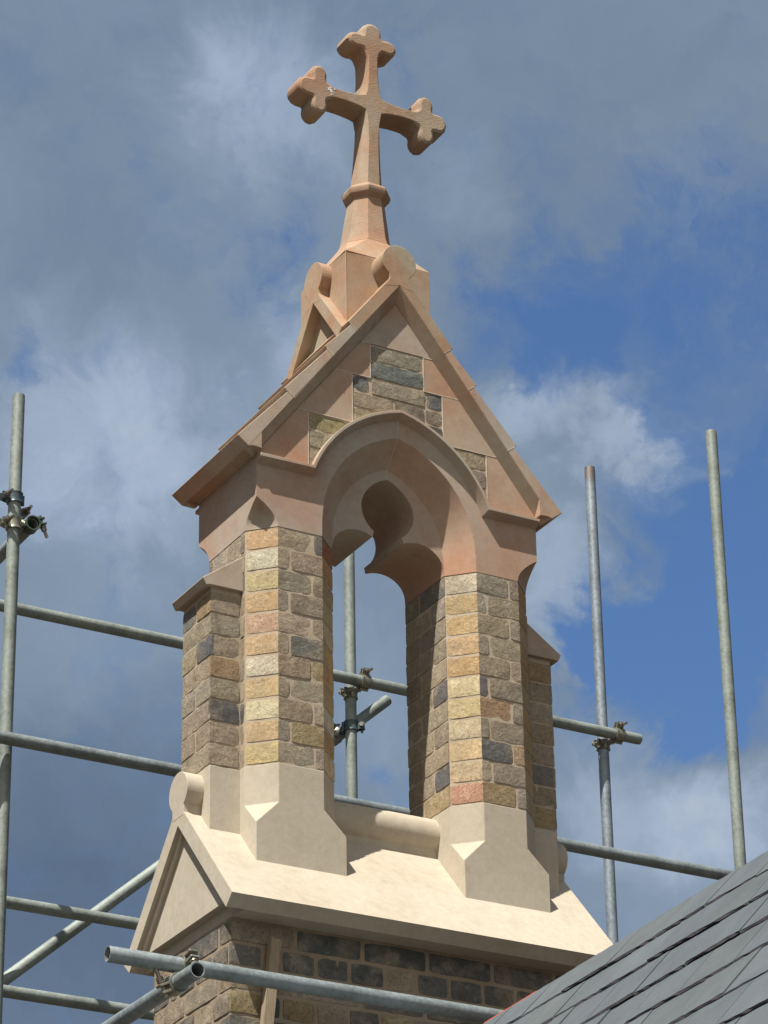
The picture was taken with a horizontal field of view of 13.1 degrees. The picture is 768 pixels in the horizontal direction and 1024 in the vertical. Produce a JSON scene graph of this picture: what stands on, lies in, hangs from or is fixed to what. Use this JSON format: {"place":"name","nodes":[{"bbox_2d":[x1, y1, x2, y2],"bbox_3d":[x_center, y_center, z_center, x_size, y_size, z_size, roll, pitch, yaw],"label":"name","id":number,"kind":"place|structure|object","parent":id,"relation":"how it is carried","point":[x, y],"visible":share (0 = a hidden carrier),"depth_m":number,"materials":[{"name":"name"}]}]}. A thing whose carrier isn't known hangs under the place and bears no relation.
{"place":"outdoors","nodes":[
{"label":"outdoors","id":0,"kind":"place"},
{"bbox_2d":[154,948,199,997],"bbox_3d":[-0.600,1.330,9.639,0.127,0.151,0.109,13,-30,-26],"label":"scaffold coupler","id":1,"kind":"object","parent":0,"point":[190,956],"visible":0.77,"depth_m":9.63,"materials":[{"name":"metal"}]},
{"bbox_2d":[102,962,204,1023],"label":"scaffold tube","id":2,"kind":"object","parent":1,"relation":"attached to","point":[187,976],"visible":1,"depth_m":9.72,"materials":[{"name":"metal"}]},
{"bbox_2d":[104,946,503,1022],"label":"scaffold tube","id":3,"kind":"object","parent":1,"relation":"attached to","point":[270,980],"visible":0.78,"depth_m":9.84,"materials":[{"name":"metal"}]},
{"bbox_2d":[0,0,767,1023],"label":"sky","id":4,"kind":"structure","parent":0,"point":[587,219],"materials":[{"name":"blue"}]},
{"bbox_2d":[484,851,767,1023],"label":"slate roof","id":5,"kind":"structure","parent":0,"point":[701,957],"depth_m":8.39,"materials":[{"name":"stone"}]},
{"label":"ground","id":6,"kind":"structure","parent":0,"visible":0},
{"bbox_2d":[0,393,24,1023],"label":"scaffold tube","id":7,"kind":"object","parent":6,"relation":"on","point":[11,587],"visible":1,"depth_m":12.24,"materials":[{"name":"metal"}]},
{"bbox_2d":[0,488,32,518],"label":"scaffold coupler","id":8,"kind":"object","parent":7,"relation":"attached to","point":[7,496],"visible":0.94,"depth_m":12.52,"materials":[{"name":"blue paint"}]},
{"bbox_2d":[0,514,47,537],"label":"scaffold coupler","id":9,"kind":"object","parent":7,"relation":"attached to","point":[21,524],"visible":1,"depth_m":12.47,"materials":[{"name":"metal"}]},
{"bbox_2d":[0,518,37,563],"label":"scaffold tube","id":10,"kind":"object","parent":9,"relation":"attached to","point":[33,524],"visible":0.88,"depth_m":12.55,"materials":[{"name":"metal"}]},
{"bbox_2d":[6,896,139,929],"bbox_3d":[-1.102,1.578,12.970,4.900,0.048,0.048,13,-30,-26],"label":"scaffold tube","id":11,"kind":"object","parent":7,"relation":"attached to","point":[69,912],"visible":0.21,"depth_m":12.90,"materials":[{"name":"metal"}]},
{"bbox_2d":[3,985,154,1019],"bbox_3d":[-1.099,1.896,12.816,4.900,0.048,0.048,13,-30,-26],"label":"scaffold tube","id":12,"kind":"object","parent":7,"relation":"attached to","point":[60,999],"visible":0.73,"depth_m":12.74,"materials":[{"name":"metal"}]},
{"bbox_2d":[0,730,732,879],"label":"scaffold tube","id":13,"kind":"object","parent":7,"relation":"attached to","point":[174,770],"visible":0.45,"depth_m":12.62,"materials":[{"name":"metal"}]},
{"bbox_2d":[343,551,357,798],"bbox_3d":[-0.089,3.653,12.610,0.048,8.016,0.048,13,-30,-26],"label":"scaffold tube","id":14,"kind":"object","parent":6,"relation":"on","point":[350,667],"visible":0.38,"depth_m":14.11,"materials":[{"name":"metal"}]},
{"bbox_2d":[334,719,364,745],"bbox_3d":[-0.165,0.924,13.986,0.172,0.096,0.111,-1,-27,-1],"label":"scaffold coupler","id":15,"kind":"object","parent":14,"relation":"attached to","point":[358,726],"visible":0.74,"depth_m":13.98,"materials":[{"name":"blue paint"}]},
{"bbox_2d":[3,695,391,984],"bbox_3d":[-1.099,1.552,13.127,2.622,2.315,0.048,13,-30,-26],"label":"scaffold tube","id":16,"kind":"object","parent":15,"relation":"attached to","point":[72,930],"visible":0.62,"depth_m":13.09,"materials":[{"name":"metal"}]},
{"bbox_2d":[338,667,372,700],"bbox_3d":[-0.103,0.717,14.049,0.159,0.126,0.099,-15,-30,26],"label":"scaffold coupler","id":17,"kind":"object","parent":14,"relation":"attached to","point":[346,692],"visible":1,"depth_m":14.03,"materials":[{"name":"metal"}]},
{"bbox_2d":[0,599,642,744],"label":"scaffold tube","id":18,"kind":"object","parent":17,"relation":"attached to","point":[81,622],"visible":0.57,"depth_m":13.62,"materials":[{"name":"metal"}]},
{"bbox_2d":[124,24,612,1023],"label":"bell gable","id":19,"kind":"structure","parent":6,"relation":"on","point":[376,420],"depth_m":10.83,"materials":[{"name":"stone"}]},
{"bbox_2d":[260,938,281,1023],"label":"timber batten","id":20,"kind":"object","parent":19,"relation":"attached to","point":[270,995],"visible":0.8,"depth_m":9.98,"materials":[{"name":"brown wood"}]},
{"bbox_2d":[584,465,617,943],"bbox_3d":[1.007,3.646,13.300,0.048,8.613,0.048,13,-30,-26],"label":"scaffold tube","id":21,"kind":"object","parent":6,"relation":"on","point":[601,720],"visible":0.83,"depth_m":14.71,"materials":[{"name":"metal"}]},
{"bbox_2d":[592,721,627,751],"bbox_3d":[0.999,0.976,14.608,0.166,0.121,0.099,-13,-29,22],"label":"scaffold coupler","id":22,"kind":"object","parent":21,"relation":"attached to","point":[598,743],"visible":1,"depth_m":14.59,"materials":[{"name":"metal"}]},
{"bbox_2d":[706,429,745,869],"bbox_3d":[1.448,3.336,12.269,0.048,8.228,0.048,13,-30,-26],"label":"scaffold tube","id":23,"kind":"object","parent":6,"relation":"on","point":[737,821],"visible":0.79,"depth_m":13.64,"materials":[{"name":"metal"}]}
]}

